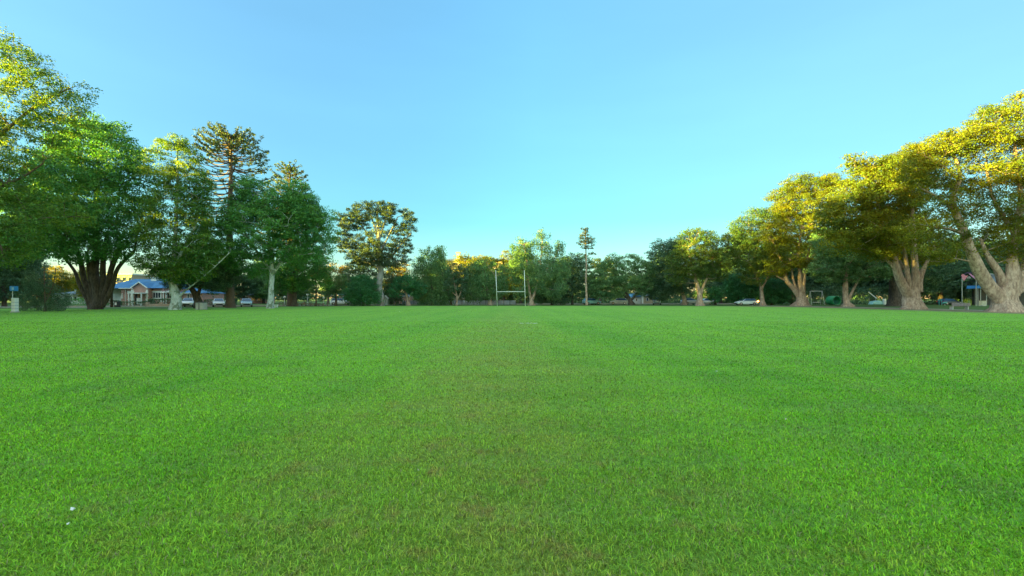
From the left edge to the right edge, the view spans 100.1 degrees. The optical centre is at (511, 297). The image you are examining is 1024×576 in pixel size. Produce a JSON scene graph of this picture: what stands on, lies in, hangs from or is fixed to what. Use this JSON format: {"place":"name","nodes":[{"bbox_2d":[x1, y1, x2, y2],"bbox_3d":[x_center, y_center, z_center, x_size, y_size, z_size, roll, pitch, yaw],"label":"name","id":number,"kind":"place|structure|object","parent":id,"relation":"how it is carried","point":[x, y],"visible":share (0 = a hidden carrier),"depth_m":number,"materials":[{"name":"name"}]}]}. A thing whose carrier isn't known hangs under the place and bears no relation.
{"place":"outdoors","nodes":[
{"label":"outdoors","id":0,"kind":"place"},
{"bbox_2d":[55,291,85,303],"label":"grey roofed house","id":1,"kind":"structure","parent":0,"point":[75,296],"depth_m":112.00,"materials":[{"name":"metal"}]},
{"bbox_2d":[0,306,1023,575],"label":"playing field","id":2,"kind":"structure","parent":0,"point":[514,312],"depth_m":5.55,"materials":[{"name":"green plant"}]},
{"bbox_2d":[10,286,17,297],"bbox_3d":[-55.770,0.140,47.990,0.540,2.920,0.420,0,0,0],"label":"blue notice pole","id":3,"kind":"object","parent":2,"relation":"on","point":[13,288],"visible":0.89,"depth_m":47.82,"materials":[{"name":"metal"}]},
{"bbox_2d":[10,298,19,312],"bbox_3d":[-54.491,0.800,47.000,0.520,1.600,0.520,0,0,0],"label":"white post","id":4,"kind":"object","parent":2,"relation":"on","point":[14,305],"visible":1,"depth_m":46.82,"materials":[{"name":"paint"}]},
{"bbox_2d":[13,260,73,310],"bbox_3d":[-55.801,-1.409,51.094,5.686,6.181,4.159,0,0,-31],"label":"weeping casuarina","id":5,"kind":"object","parent":2,"relation":"on","point":[34,302],"visible":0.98,"depth_m":50.79,"materials":[{"name":"green plant"}]},
{"bbox_2d":[0,24,103,270],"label":"plane tree","id":6,"kind":"object","parent":2,"relation":"on","point":[9,238],"visible":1,"depth_m":42.69,"materials":[{"name":"green plant"}]},
{"bbox_2d":[0,112,173,309],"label":"plane tree","id":7,"kind":"object","parent":2,"relation":"on","point":[97,290],"visible":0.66,"depth_m":57.68,"materials":[{"name":"green plant"}]},
{"bbox_2d":[121,132,235,309],"bbox_3d":[-44.654,-10.204,58.103,13.654,24.048,8.608,0,0,0],"label":"plane tree","id":8,"kind":"object","parent":2,"relation":"on","point":[171,269],"visible":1,"depth_m":57.04,"materials":[{"name":"green plant"}]},
{"bbox_2d":[195,302,206,309],"bbox_3d":[-42.339,1.060,58.430,1.000,1.080,0.940,0,0,0],"label":"concrete bin","id":9,"kind":"object","parent":2,"relation":"on","point":[200,305],"visible":1,"depth_m":58.00,"materials":[{"name":"concrete"}]},
{"bbox_2d":[159,241,245,307],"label":"evergreen tree","id":10,"kind":"object","parent":2,"relation":"on","point":[228,277],"visible":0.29,"depth_m":65.58,"materials":[{"name":"green plant"}]},
{"bbox_2d":[181,121,281,307],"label":"bunya pine","id":11,"kind":"object","parent":2,"relation":"on","point":[236,138],"visible":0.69,"depth_m":68.69,"materials":[{"name":"green plant"}]},
{"bbox_2d":[193,173,341,307],"bbox_3d":[-37.037,-8.685,64.871,21.147,20.743,12.018,0,0,0],"label":"plane tree","id":12,"kind":"object","parent":2,"relation":"on","point":[286,212],"visible":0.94,"depth_m":64.33,"materials":[{"name":"green plant"}]},
{"bbox_2d":[255,248,337,306],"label":"evergreen tree","id":13,"kind":"object","parent":2,"relation":"on","point":[282,275],"visible":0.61,"depth_m":79.20,"materials":[{"name":"green plant"}]},
{"bbox_2d":[495,270,525,305],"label":"goal posts","id":14,"kind":"object","parent":2,"relation":"on","point":[512,291],"visible":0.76,"depth_m":83.45,"materials":[{"name":"white metal"}]},
{"bbox_2d":[0,298,1023,309],"bbox_3d":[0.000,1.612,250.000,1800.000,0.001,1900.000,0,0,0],"label":"ground","id":15,"kind":"structure","parent":0,"point":[929,306],"depth_m":91.09,"materials":[{"name":"green plant"}]},
{"bbox_2d":[0,251,51,306],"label":"evergreen tree","id":16,"kind":"object","parent":15,"relation":"on","point":[5,275],"visible":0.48,"depth_m":73.73,"materials":[{"name":"green plant"}]},
{"bbox_2d":[8,256,55,303],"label":"dark background tree","id":17,"kind":"object","parent":15,"relation":"on","point":[47,276],"visible":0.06,"depth_m":120.75,"materials":[{"name":"green plant"}]},
{"bbox_2d":[40,265,76,296],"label":"camphor background tree","id":18,"kind":"object","parent":15,"relation":"on","point":[66,282],"visible":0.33,"depth_m":139.19,"materials":[{"name":"yellow plant"}]},
{"bbox_2d":[47,298,85,304],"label":"hedge","id":19,"kind":"object","parent":15,"relation":"on","point":[79,301],"visible":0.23,"depth_m":99.50,"materials":[{"name":"green plant"}]},
{"bbox_2d":[68,265,106,297],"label":"camphor background tree","id":20,"kind":"object","parent":15,"relation":"on","point":[75,287],"visible":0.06,"depth_m":110.47,"materials":[{"name":"green plant"}]},
{"bbox_2d":[106,273,153,283],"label":"sunlit building","id":21,"kind":"structure","parent":15,"relation":"on","point":[122,277],"depth_m":150.00,"materials":[{"name":"beige brick"}]},
{"bbox_2d":[121,301,148,305],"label":"hedge","id":22,"kind":"object","parent":15,"relation":"on","point":[126,302],"visible":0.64,"depth_m":83.53,"materials":[{"name":"green plant"}]},
{"bbox_2d":[145,302,169,305],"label":"garden wall","id":23,"kind":"structure","parent":15,"relation":"on","point":[159,304],"depth_m":82.50,"materials":[{"name":"beige brick"}]},
{"bbox_2d":[113,277,223,305],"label":"brick house","id":24,"kind":"structure","parent":15,"relation":"on","point":[137,290],"depth_m":90.00,"materials":[{"name":"brown brick"}]},
{"bbox_2d":[152,291,161,298],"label":"window","id":25,"kind":"structure","parent":24,"relation":"in","point":[156,294],"depth_m":89.97,"materials":[{"name":"white paint"}]},
{"bbox_2d":[148,298,190,305],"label":"hedge","id":26,"kind":"object","parent":15,"relation":"on","point":[150,300],"visible":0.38,"depth_m":85.02,"materials":[{"name":"green plant"}]},
{"bbox_2d":[182,298,193,306],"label":"parked car","id":27,"kind":"object","parent":15,"relation":"on","point":[187,301],"visible":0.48,"depth_m":76.28,"materials":[{"name":"white paint"}]},
{"bbox_2d":[212,298,224,306],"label":"parked car","id":28,"kind":"object","parent":15,"relation":"on","point":[218,301],"visible":0.96,"depth_m":76.39,"materials":[{"name":"white paint"}]},
{"bbox_2d":[224,260,267,297],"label":"dark background tree","id":29,"kind":"object","parent":15,"relation":"on","point":[244,287],"visible":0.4,"depth_m":114.12,"materials":[{"name":"green plant"}]},
{"bbox_2d":[240,298,252,306],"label":"parked car","id":30,"kind":"object","parent":15,"relation":"on","point":[246,301],"visible":1,"depth_m":77.23,"materials":[{"name":"blue paint"}]},
{"bbox_2d":[240,293,274,302],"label":"brick cottage","id":31,"kind":"structure","parent":15,"relation":"on","point":[257,300],"depth_m":124.00,"materials":[{"name":"brown brick"}]},
{"bbox_2d":[247,260,281,303],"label":"bushy background tree","id":32,"kind":"object","parent":15,"relation":"on","point":[263,297],"visible":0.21,"depth_m":116.38,"materials":[{"name":"green plant"}]},
{"bbox_2d":[258,159,326,305],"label":"bunya pine","id":33,"kind":"object","parent":15,"relation":"on","point":[290,170],"visible":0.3,"depth_m":83.41,"materials":[{"name":"green plant"}]},
{"bbox_2d":[275,265,310,299],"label":"dark background tree","id":34,"kind":"object","parent":15,"relation":"on","point":[298,294],"visible":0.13,"depth_m":125.29,"materials":[{"name":"green plant"}]},
{"bbox_2d":[67,304,546,306],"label":"kerb","id":35,"kind":"structure","parent":15,"relation":"on","point":[281,305],"depth_m":79.76,"materials":[{"name":"concrete"}]},
{"bbox_2d":[302,264,327,305],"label":"young tree","id":36,"kind":"object","parent":15,"relation":"on","point":[311,292],"visible":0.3,"depth_m":85.93,"materials":[{"name":"green plant"}]},
{"bbox_2d":[308,262,353,303],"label":"golden tree","id":37,"kind":"object","parent":15,"relation":"on","point":[339,272],"visible":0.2,"depth_m":117.60,"materials":[{"name":"yellow plant"}]},
{"bbox_2d":[319,273,349,305],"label":"young tree","id":38,"kind":"object","parent":15,"relation":"on","point":[341,283],"visible":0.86,"depth_m":87.58,"materials":[{"name":"green plant"}]},
{"bbox_2d":[337,259,385,298],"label":"evergreen tree","id":39,"kind":"object","parent":15,"relation":"on","point":[360,271],"visible":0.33,"depth_m":96.19,"materials":[{"name":"green plant"}]},
{"bbox_2d":[339,274,384,305],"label":"round shrub","id":40,"kind":"object","parent":15,"relation":"on","point":[364,293],"visible":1,"depth_m":83.86,"materials":[{"name":"green plant"}]},
{"bbox_2d":[329,200,418,305],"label":"kauri pine","id":41,"kind":"object","parent":15,"relation":"on","point":[364,251],"visible":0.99,"depth_m":87.22,"materials":[{"name":"green plant"}]},
{"bbox_2d":[382,261,402,303],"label":"evergreen tree","id":42,"kind":"object","parent":15,"relation":"on","point":[389,272],"visible":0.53,"depth_m":97.48,"materials":[{"name":"green plant"}]},
{"bbox_2d":[382,263,411,292],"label":"golden tree","id":43,"kind":"object","parent":15,"relation":"on","point":[403,270],"visible":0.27,"depth_m":115.27,"materials":[{"name":"yellow plant"}]},
{"bbox_2d":[389,299,404,304],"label":"hedge","id":44,"kind":"object","parent":15,"relation":"on","point":[393,300],"visible":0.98,"depth_m":96.52,"materials":[{"name":"green plant"}]},
{"bbox_2d":[386,273,427,305],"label":"tree","id":45,"kind":"object","parent":15,"relation":"on","point":[414,287],"visible":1,"depth_m":90.37,"materials":[{"name":"green plant"}]},
{"bbox_2d":[407,245,454,304],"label":"weeping tree","id":46,"kind":"object","parent":15,"relation":"on","point":[434,288],"visible":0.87,"depth_m":93.90,"materials":[{"name":"green plant"}]},
{"bbox_2d":[422,260,461,296],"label":"dark background tree","id":47,"kind":"object","parent":15,"relation":"on","point":[449,268],"visible":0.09,"depth_m":127.38,"materials":[{"name":"green plant"}]},
{"bbox_2d":[442,261,473,304],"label":"dark tree","id":48,"kind":"object","parent":15,"relation":"on","point":[454,275],"visible":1,"depth_m":91.46,"materials":[{"name":"green plant"}]},
{"bbox_2d":[402,300,515,304],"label":"metal fence","id":49,"kind":"object","parent":15,"relation":"on","point":[495,302],"visible":0.56,"depth_m":101.00,"materials":[{"name":"grey metal"}]},
{"bbox_2d":[375,292,556,302],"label":"hedge","id":50,"kind":"object","parent":15,"relation":"on","point":[509,298],"visible":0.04,"depth_m":132.96,"materials":[{"name":"green plant"}]},
{"bbox_2d":[453,253,496,294],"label":"broad tree","id":51,"kind":"object","parent":15,"relation":"on","point":[468,259],"visible":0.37,"depth_m":107.28,"materials":[{"name":"yellow plant"}]},
{"bbox_2d":[461,257,498,298],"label":"dark background tree","id":52,"kind":"object","parent":15,"relation":"on","point":[493,269],"visible":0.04,"depth_m":126.67,"materials":[{"name":"green plant"}]},
{"bbox_2d":[459,258,510,304],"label":"broad tree","id":53,"kind":"object","parent":15,"relation":"on","point":[485,280],"visible":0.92,"depth_m":93.98,"materials":[{"name":"green plant"}]},
{"bbox_2d":[1,276,971,301],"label":"distant wood","id":54,"kind":"object","parent":15,"relation":"on","point":[304,298],"visible":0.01,"depth_m":183.90,"materials":[{"name":"green plant"}]},
{"bbox_2d":[493,250,521,299],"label":"young tree","id":55,"kind":"object","parent":15,"relation":"on","point":[504,259],"visible":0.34,"depth_m":108.46,"materials":[{"name":"green plant"}]},
{"bbox_2d":[495,255,544,302],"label":"dark background tree","id":56,"kind":"object","parent":15,"relation":"on","point":[520,301],"visible":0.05,"depth_m":124.48,"materials":[{"name":"green plant"}]},
{"bbox_2d":[506,227,572,304],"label":"gum tree","id":57,"kind":"object","parent":15,"relation":"on","point":[537,273],"visible":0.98,"depth_m":92.20,"materials":[{"name":"green plant"}]},
{"bbox_2d":[533,284,572,304],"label":"dark bush","id":58,"kind":"object","parent":15,"relation":"on","point":[540,298],"visible":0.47,"depth_m":97.12,"materials":[{"name":"green plant"}]},
{"bbox_2d":[553,257,582,296],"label":"dark background tree","id":59,"kind":"object","parent":15,"relation":"on","point":[571,273],"visible":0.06,"depth_m":124.85,"materials":[{"name":"green plant"}]},
{"bbox_2d":[563,252,588,304],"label":"evergreen tree","id":60,"kind":"object","parent":15,"relation":"on","point":[579,268],"visible":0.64,"depth_m":100.28,"materials":[{"name":"green plant"}]},
{"bbox_2d":[576,228,596,304],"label":"slim pine","id":61,"kind":"object","parent":15,"relation":"on","point":[586,240],"visible":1,"depth_m":94.87,"materials":[{"name":"green plant"}]},
{"bbox_2d":[582,298,600,304],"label":"parked car","id":62,"kind":"object","parent":15,"relation":"on","point":[592,301],"visible":0.88,"depth_m":102.76,"materials":[{"name":"teal paint"}]},
{"bbox_2d":[578,254,609,304],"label":"evergreen tree","id":63,"kind":"object","parent":15,"relation":"on","point":[582,258],"visible":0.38,"depth_m":103.51,"materials":[{"name":"green plant"}]},
{"bbox_2d":[593,256,615,302],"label":"broad tree","id":64,"kind":"object","parent":15,"relation":"on","point":[600,267],"visible":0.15,"depth_m":116.76,"materials":[{"name":"green plant"}]},
{"bbox_2d":[610,298,627,304],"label":"parked car","id":65,"kind":"object","parent":15,"relation":"on","point":[624,301],"visible":0.88,"depth_m":103.14,"materials":[{"name":"white paint"}]},
{"bbox_2d":[584,252,658,304],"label":"spreading tree","id":66,"kind":"object","parent":15,"relation":"on","point":[617,277],"visible":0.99,"depth_m":96.84,"materials":[{"name":"green plant"}]},
{"bbox_2d":[568,292,759,302],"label":"hedge","id":67,"kind":"object","parent":15,"relation":"on","point":[676,296],"visible":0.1,"depth_m":128.96,"materials":[{"name":"green plant"}]},
{"bbox_2d":[640,237,699,304],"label":"camphor laurel","id":68,"kind":"object","parent":15,"relation":"on","point":[665,288],"visible":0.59,"depth_m":97.59,"materials":[{"name":"green plant"}]},
{"bbox_2d":[680,298,695,304],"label":"parked car","id":69,"kind":"object","parent":15,"relation":"on","point":[691,301],"visible":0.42,"depth_m":103.67,"materials":[{"name":"silver metal"}]},
{"bbox_2d":[664,227,734,305],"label":"camphor laurel","id":70,"kind":"object","parent":15,"relation":"on","point":[701,255],"visible":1,"depth_m":87.06,"materials":[{"name":"green plant"}]},
{"bbox_2d":[706,285,724,304],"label":"round shrub","id":71,"kind":"object","parent":15,"relation":"on","point":[714,289],"visible":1,"depth_m":96.57,"materials":[{"name":"green plant"}]},
{"bbox_2d":[697,247,751,302],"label":"dark background tree","id":72,"kind":"object","parent":15,"relation":"on","point":[710,283],"visible":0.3,"depth_m":120.82,"materials":[{"name":"green plant"}]},
{"bbox_2d":[719,273,758,302],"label":"round shrub","id":73,"kind":"object","parent":15,"relation":"on","point":[737,290],"visible":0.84,"depth_m":97.05,"materials":[{"name":"green plant"}]},
{"bbox_2d":[734,299,758,304],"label":"parked car","id":74,"kind":"object","parent":15,"relation":"on","point":[748,301],"visible":0.98,"depth_m":92.19,"materials":[{"name":"white paint"}]},
{"bbox_2d":[715,236,790,299],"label":"bushy background tree","id":75,"kind":"object","parent":15,"relation":"on","point":[746,263],"visible":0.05,"depth_m":114.91,"materials":[{"name":"green plant"}]},
{"bbox_2d":[720,207,795,305],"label":"camphor laurel","id":76,"kind":"object","parent":15,"relation":"on","point":[737,232],"visible":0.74,"depth_m":88.98,"materials":[{"name":"green plant"}]},
{"bbox_2d":[749,277,793,304],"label":"round shrub","id":77,"kind":"object","parent":15,"relation":"on","point":[774,294],"visible":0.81,"depth_m":94.57,"materials":[{"name":"green plant"}]},
{"bbox_2d":[753,241,811,287],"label":"dark background tree","id":78,"kind":"object","parent":15,"relation":"on","point":[795,275],"visible":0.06,"depth_m":109.27,"materials":[{"name":"green plant"}]},
{"bbox_2d":[784,279,797,304],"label":"round shrub","id":79,"kind":"object","parent":15,"relation":"on","point":[791,301],"visible":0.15,"depth_m":98.60,"materials":[{"name":"green plant"}]},
{"bbox_2d":[750,171,844,305],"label":"camphor laurel","id":80,"kind":"object","parent":15,"relation":"on","point":[796,218],"visible":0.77,"depth_m":84.89,"materials":[{"name":"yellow plant"}]},
{"bbox_2d":[790,244,838,303],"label":"dark background tree","id":81,"kind":"object","parent":15,"relation":"on","point":[811,282],"visible":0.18,"depth_m":107.67,"materials":[{"name":"green plant"}]},
{"bbox_2d":[808,291,824,304],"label":"swing frame","id":82,"kind":"object","parent":15,"relation":"on","point":[813,297],"visible":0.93,"depth_m":97.99,"materials":[{"name":"paint"}]},
{"bbox_2d":[825,296,840,304],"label":"play tunnel","id":83,"kind":"structure","parent":15,"relation":"on","point":[832,300],"depth_m":95.83,"materials":[{"name":"green plastic"}]},
{"bbox_2d":[818,277,882,303],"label":"bushy background tree","id":84,"kind":"object","parent":15,"relation":"on","point":[837,285],"visible":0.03,"depth_m":113.27,"materials":[{"name":"green plant"}]},
{"bbox_2d":[803,225,903,306],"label":"camphor laurel","id":85,"kind":"object","parent":15,"relation":"on","point":[832,272],"visible":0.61,"depth_m":78.14,"materials":[{"name":"green plant"}]},
{"bbox_2d":[778,286,967,303],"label":"hedge","id":86,"kind":"object","parent":15,"relation":"on","point":[855,293],"visible":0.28,"depth_m":105.47,"materials":[{"name":"green plant"}]},
{"bbox_2d":[839,247,910,300],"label":"dark background tree","id":87,"kind":"object","parent":15,"relation":"on","point":[873,283],"visible":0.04,"depth_m":108.38,"materials":[{"name":"green plant"}]},
{"bbox_2d":[868,292,885,304],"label":"playground slide","id":88,"kind":"object","parent":15,"relation":"on","point":[875,302],"visible":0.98,"depth_m":98.60,"materials":[{"name":"white paint"}]},
{"bbox_2d":[837,216,969,306],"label":"fig tree","id":89,"kind":"object","parent":15,"relation":"on","point":[895,295],"visible":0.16,"depth_m":80.44,"materials":[{"name":"green plant"}]},
{"bbox_2d":[936,299,960,304],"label":"parked car","id":90,"kind":"object","parent":15,"relation":"on","point":[948,301],"visible":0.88,"depth_m":96.22,"materials":[{"name":"paint"}]},
{"bbox_2d":[910,231,1005,304],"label":"dark background tree","id":91,"kind":"object","parent":15,"relation":"on","point":[956,280],"visible":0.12,"depth_m":97.36,"materials":[{"name":"green plant"}]},
{"bbox_2d":[956,287,971,302],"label":"hedge","id":92,"kind":"object","parent":15,"relation":"on","point":[959,297],"visible":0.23,"depth_m":103.04,"materials":[{"name":"green plant"}]},
{"bbox_2d":[937,235,1006,296],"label":"dark background tree","id":93,"kind":"object","parent":15,"relation":"on","point":[1003,270],"visible":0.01,"depth_m":106.97,"materials":[{"name":"green plant"}]},
{"bbox_2d":[966,285,986,305],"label":"blue awning","id":94,"kind":"object","parent":15,"relation":"on","point":[972,287],"visible":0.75,"depth_m":86.64,"materials":[{"name":"paint"}]},
{"bbox_2d":[964,274,1023,304],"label":"playground pavilion","id":95,"kind":"structure","parent":15,"relation":"on","point":[983,297],"depth_m":97.50,"materials":[{"name":"grey metal"}]},
{"bbox_2d":[0,0,1023,298],"label":"sky","id":96,"kind":"structure","parent":0,"point":[632,123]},
{"bbox_2d":[629,293,640,302],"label":"pale house","id":97,"kind":"structure","parent":0,"point":[637,299],"depth_m":116.00,"materials":[{"name":"white metal"}]},
{"bbox_2d":[641,294,652,302],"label":"tan house","id":98,"kind":"structure","parent":0,"point":[644,300],"depth_m":120.00,"materials":[{"name":"brick"}]},
{"bbox_2d":[752,305,959,309],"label":"footpath","id":99,"kind":"structure","parent":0,"point":[875,307],"depth_m":71.64,"materials":[{"name":"concrete"}]},
{"bbox_2d":[950,303,970,309],"bbox_3d":[61.827,1.145,59.250,2.560,0.910,0.500,0,0,0],"label":"park bench","id":100,"kind":"object","parent":99,"relation":"on","point":[966,305],"visible":1,"depth_m":59.00,"materials":[{"name":"paint"}]},
{"bbox_2d":[744,306,1023,313],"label":"dirt verge","id":101,"kind":"structure","parent":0,"point":[895,309],"depth_m":59.42,"materials":[{"name":"brown soil"}]},
{"bbox_2d":[808,145,950,309],"bbox_3d":[53.731,-10.009,61.939,20.386,23.378,12.636,0,0,-32],"label":"camphor laurel","id":102,"kind":"object","parent":101,"relation":"on","point":[876,242],"visible":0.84,"depth_m":60.13,"materials":[{"name":"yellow plant"}]},
{"bbox_2d":[888,89,1023,311],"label":"camphor laurel","id":103,"kind":"object","parent":101,"relation":"on","point":[1004,292],"visible":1,"depth_m":48.47,"materials":[{"name":"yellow plant"}]},
{"bbox_2d":[961,272,976,305],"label":"play tower","id":104,"kind":"structure","parent":0,"point":[963,276],"depth_m":85.60,"materials":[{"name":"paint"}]},
{"label":"road","id":105,"kind":"structure","parent":0,"visible":0},
{"bbox_2d":[330,298,348,304],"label":"parked car","id":106,"kind":"object","parent":105,"relation":"on","point":[332,301],"visible":0.56,"depth_m":96.15,"materials":[{"name":"white paint"}]},
{"bbox_2d":[189,303,971,305],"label":"kerb","id":107,"kind":"structure","parent":105,"relation":"on","point":[574,303],"depth_m":114.01,"materials":[{"name":"concrete"}]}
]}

